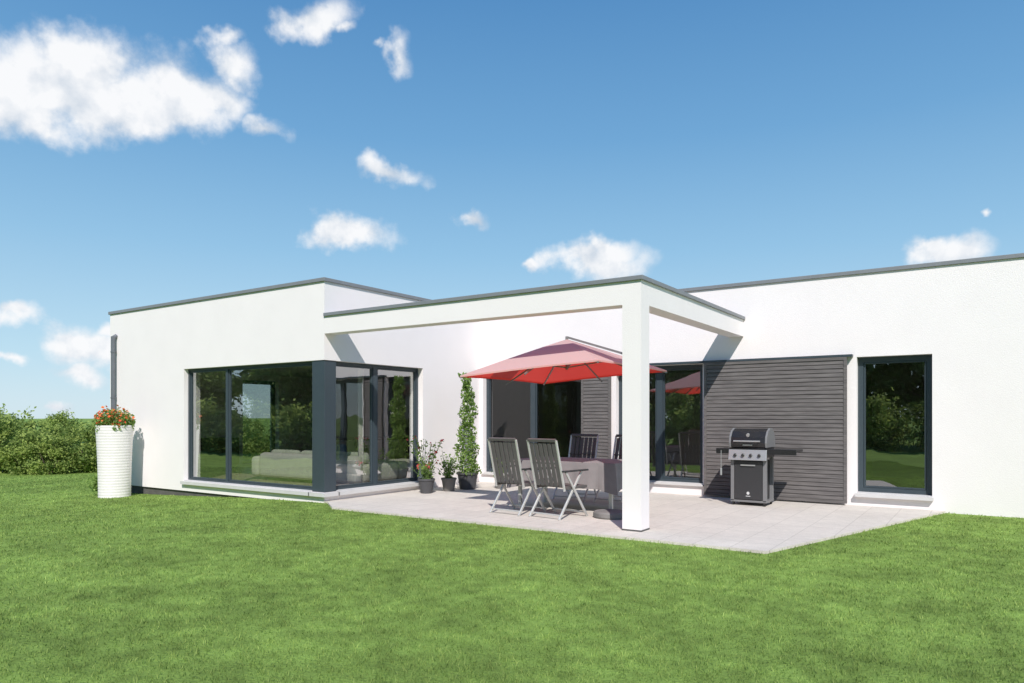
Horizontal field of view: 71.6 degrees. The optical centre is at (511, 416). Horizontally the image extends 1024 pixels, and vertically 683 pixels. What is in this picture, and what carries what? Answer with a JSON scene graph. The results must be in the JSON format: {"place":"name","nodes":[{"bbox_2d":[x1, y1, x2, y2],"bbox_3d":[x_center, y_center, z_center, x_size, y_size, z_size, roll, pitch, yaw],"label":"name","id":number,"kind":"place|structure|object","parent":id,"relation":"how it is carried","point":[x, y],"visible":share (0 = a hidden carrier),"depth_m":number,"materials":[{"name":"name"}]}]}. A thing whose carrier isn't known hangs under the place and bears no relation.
{"place":"outdoors","nodes":[
{"label":"outdoors","id":0,"kind":"place"},
{"bbox_2d":[0,418,1023,682],"bbox_3d":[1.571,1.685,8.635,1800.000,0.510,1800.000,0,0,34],"label":"lawn","id":1,"kind":"structure","parent":0,"point":[188,572],"depth_m":5.47,"materials":[{"name":"green plant"}]},
{"bbox_2d":[0,434,8,471],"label":"bush","id":2,"kind":"object","parent":1,"relation":"on","point":[3,454],"visible":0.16,"depth_m":24.98,"materials":[{"name":"green plant"}]},
{"bbox_2d":[0,406,18,438],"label":"bush","id":3,"kind":"object","parent":1,"relation":"on","point":[2,413],"visible":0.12,"depth_m":53.21,"materials":[{"name":"green plant"}]},
{"bbox_2d":[0,403,19,446],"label":"bush","id":4,"kind":"object","parent":1,"relation":"on","point":[10,436],"visible":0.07,"depth_m":28.36,"materials":[{"name":"green plant"}]},
{"bbox_2d":[0,424,55,474],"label":"bush","id":5,"kind":"object","parent":1,"relation":"on","point":[30,437],"visible":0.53,"depth_m":23.88,"materials":[{"name":"green plant"}]},
{"bbox_2d":[0,406,61,472],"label":"bush","id":6,"kind":"object","parent":1,"relation":"on","point":[5,431],"visible":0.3,"depth_m":24.74,"materials":[{"name":"green plant"}]},
{"bbox_2d":[38,419,50,431],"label":"bush","id":7,"kind":"object","parent":1,"relation":"on","point":[44,421],"visible":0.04,"depth_m":54.89,"materials":[{"name":"green plant"}]},
{"bbox_2d":[19,433,81,474],"bbox_3d":[-15.511,1.258,24.032,1.875,1.495,1.892,0,0,-24],"label":"bush","id":8,"kind":"object","parent":1,"relation":"on","point":[34,464],"visible":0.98,"depth_m":23.79,"materials":[{"name":"green plant"}]},
{"bbox_2d":[37,420,80,447],"bbox_3d":[-18.537,1.075,28.703,2.429,1.920,2.407,0,0,27],"label":"bush","id":9,"kind":"object","parent":1,"relation":"on","point":[55,428],"visible":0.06,"depth_m":28.59,"materials":[{"name":"green plant"}]},
{"bbox_2d":[41,409,81,435],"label":"bush","id":10,"kind":"object","parent":1,"relation":"on","point":[61,417],"visible":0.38,"depth_m":52.18,"materials":[{"name":"green plant"}]},
{"bbox_2d":[48,418,97,472],"bbox_3d":[-14.786,1.032,25.012,2.488,1.995,2.418,0,0,7],"label":"bush","id":11,"kind":"object","parent":1,"relation":"on","point":[86,455],"visible":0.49,"depth_m":24.45,"materials":[{"name":"green plant"}]},
{"bbox_2d":[54,420,94,464],"bbox_3d":[-17.218,1.024,28.506,2.467,2.035,2.538,0,0,-25],"label":"bush","id":12,"kind":"object","parent":1,"relation":"on","point":[69,433],"visible":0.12,"depth_m":28.24,"materials":[{"name":"green plant"}]},
{"bbox_2d":[80,472,97,493],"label":"shrub","id":13,"kind":"object","parent":1,"relation":"on","point":[94,485],"visible":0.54,"depth_m":14.67,"materials":[{"name":"green plant"}]},
{"bbox_2d":[93,405,135,497],"bbox_3d":[-8.054,0.693,14.392,0.768,1.884,0.761,0,0,34],"label":"flower planter","id":14,"kind":"object","parent":1,"relation":"on","point":[114,436],"visible":0.99,"depth_m":14.15,"materials":[{"name":"white plastic"}]},
{"bbox_2d":[244,416,264,438],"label":"bush","id":15,"kind":"object","parent":1,"relation":"on","point":[258,422],"visible":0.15,"depth_m":52.95,"materials":[{"name":"green plant"}]},
{"bbox_2d":[243,415,267,459],"bbox_3d":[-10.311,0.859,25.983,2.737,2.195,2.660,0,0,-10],"label":"bush","id":16,"kind":"object","parent":1,"relation":"on","point":[248,453],"visible":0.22,"depth_m":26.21,"materials":[{"name":"green plant"}]},
{"bbox_2d":[250,426,269,452],"bbox_3d":[-8.674,0.906,27.161,2.436,2.020,2.511,0,0,-9],"label":"bush","id":17,"kind":"object","parent":1,"relation":"on","point":[265,441],"visible":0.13,"depth_m":26.52,"materials":[{"name":"green plant"}]},
{"bbox_2d":[108,253,1023,531],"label":"house","id":18,"kind":"structure","parent":1,"relation":"on","point":[896,387],"depth_m":12.30,"materials":[{"name":"white paint"}]},
{"bbox_2d":[180,361,312,495],"bbox_3d":[-4.913,0.187,13.061,3.800,2.274,0.240,0,0,34],"label":"window","id":19,"kind":"structure","parent":18,"relation":"in","point":[199,481],"depth_m":13.43,"materials":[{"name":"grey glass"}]},
{"bbox_2d":[243,380,274,463],"bbox_3d":[-6.764,0.142,18.647,0.250,2.184,1.140,0,0,34],"label":"window","id":20,"kind":"structure","parent":18,"relation":"in","point":[272,383],"depth_m":18.97,"materials":[{"name":"grey metal"}]},
{"bbox_2d":[252,444,408,482],"bbox_3d":[-3.527,0.880,14.635,3.060,0.680,2.140,0,0,34],"label":"sofa","id":21,"kind":"object","parent":18,"relation":"on","point":[288,464],"visible":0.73,"depth_m":13.78,"materials":[{"name":"fabric"}]},
{"bbox_2d":[358,368,363,482],"bbox_3d":[-2.794,0.092,13.165,0.070,2.357,0.160,0,0,34],"label":"curtain","id":22,"kind":"object","parent":18,"relation":"hanging from","point":[360,412],"visible":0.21,"depth_m":13.15,"materials":[{"name":"fabric"}]},
{"bbox_2d":[336,437,408,459],"bbox_3d":[-3.600,0.905,18.144,1.000,0.750,2.000,0,0,34],"label":"dining table","id":23,"kind":"object","parent":18,"relation":"on","point":[383,439],"visible":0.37,"depth_m":18.33,"materials":[{"name":"brown wood"}]},
{"bbox_2d":[336,362,418,494],"bbox_3d":[-2.405,0.187,12.963,0.270,2.274,2.240,0,0,34],"label":"window","id":24,"kind":"structure","parent":18,"relation":"in","point":[373,482],"depth_m":12.94,"materials":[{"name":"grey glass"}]},
{"bbox_2d":[481,379,580,474],"bbox_3d":[0.418,0.142,14.721,2.450,2.184,0.250,0,0,34],"label":"terrace door","id":25,"kind":"structure","parent":18,"relation":"in","point":[519,410],"depth_m":14.78,"materials":[{"name":"grey glass"}]},
{"bbox_2d":[619,364,703,486],"bbox_3d":[2.733,0.142,13.163,1.730,2.184,0.250,0,0,34],"label":"terrace door","id":26,"kind":"structure","parent":18,"relation":"in","point":[659,477],"depth_m":13.18,"materials":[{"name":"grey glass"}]},
{"bbox_2d":[854,354,933,500],"bbox_3d":[5.915,0.152,10.996,1.070,2.204,0.290,0,0,34],"label":"window","id":27,"kind":"structure","parent":18,"relation":"in","point":[876,491],"depth_m":11.02,"materials":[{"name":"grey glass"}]},
{"bbox_2d":[0,0,1023,418],"label":"sky","id":28,"kind":"structure","parent":0,"point":[152,152],"materials":[{"name":"blue"}]},
{"bbox_2d":[324,482,944,553],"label":"patio","id":29,"kind":"structure","parent":0,"point":[712,522],"depth_m":10.09,"materials":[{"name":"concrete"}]},
{"bbox_2d":[406,436,443,493],"bbox_3d":[-1.514,0.862,12.977,0.589,1.076,0.649,0,0,42],"label":"potted plant","id":30,"kind":"object","parent":29,"relation":"on","point":[426,483],"visible":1,"depth_m":12.95,"materials":[{"name":"green plant"}]},
{"bbox_2d":[437,452,464,491],"bbox_3d":[-1.178,1.011,13.405,0.500,0.778,0.505,0,0,34],"label":"potted plant","id":31,"kind":"object","parent":29,"relation":"on","point":[448,481],"visible":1,"depth_m":13.36,"materials":[{"name":"green plant"}]},
{"bbox_2d":[452,372,481,489],"bbox_3d":[-0.880,0.258,13.787,0.562,2.285,0.537,0,0,34],"label":"climbing plant","id":32,"kind":"object","parent":29,"relation":"on","point":[467,478],"visible":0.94,"depth_m":13.72,"materials":[{"name":"green plant"}]},
{"bbox_2d":[491,468,505,488],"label":"potted plant","id":33,"kind":"object","parent":29,"relation":"on","point":[498,487],"visible":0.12,"depth_m":13.86,"materials":[{"name":"green plant"}]},
{"bbox_2d":[487,437,545,515],"bbox_3d":[0.065,0.852,10.418,0.632,1.113,0.704,0,0,40],"label":"garden chair","id":34,"kind":"object","parent":29,"relation":"on","point":[499,478],"visible":0.9,"depth_m":10.24,"materials":[{"name":"metal"}]},
{"bbox_2d":[527,438,588,520],"bbox_3d":[0.630,0.852,9.990,0.632,1.113,0.704,0,0,43],"label":"garden chair","id":35,"kind":"object","parent":29,"relation":"on","point":[551,472],"visible":0.99,"depth_m":9.83,"materials":[{"name":"metal"}]},
{"bbox_2d":[460,336,666,519],"bbox_3d":[0.895,0.103,10.440,2.421,2.594,2.318,0,0,34],"label":"parasol","id":36,"kind":"object","parent":29,"relation":"on","point":[566,359],"visible":0.74,"depth_m":10.21,"materials":[{"name":"red fabric"}]},
{"bbox_2d":[507,456,621,508],"bbox_3d":[0.989,1.029,10.960,1.905,0.742,1.062,0,0,34],"label":"patio table","id":37,"kind":"object","parent":29,"relation":"on","point":[603,475],"visible":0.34,"depth_m":10.27,"materials":[{"name":"metal"}]},
{"bbox_2d":[552,434,598,501],"bbox_3d":[1.106,0.852,12.157,0.632,1.113,0.704,0,0,31],"label":"garden chair","id":38,"kind":"object","parent":29,"relation":"on","point":[593,454],"visible":0.38,"depth_m":12.36,"materials":[{"name":"metal"}]},
{"bbox_2d":[593,434,621,501],"bbox_3d":[1.774,0.852,11.707,0.632,1.113,0.704,0,0,39],"label":"garden chair","id":39,"kind":"object","parent":29,"relation":"on","point":[616,451],"visible":0.16,"depth_m":12.02,"materials":[{"name":"metal"}]},
{"bbox_2d":[716,428,802,506],"bbox_3d":[3.922,0.788,11.283,1.228,1.224,0.594,0,0,34],"label":"barbecue grill","id":40,"kind":"object","parent":29,"relation":"on","point":[749,451],"visible":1,"depth_m":11.18,"materials":[{"name":"black metal"}]},
{"bbox_2d":[735,461,761,499],"bbox_3d":[3.721,1.000,11.184,0.424,0.600,0.016,0,0,34],"label":"cabinet door","id":41,"kind":"structure","parent":40,"relation":"in","point":[747,478],"depth_m":11.17,"materials":[{"name":"grey metal"}]}
]}

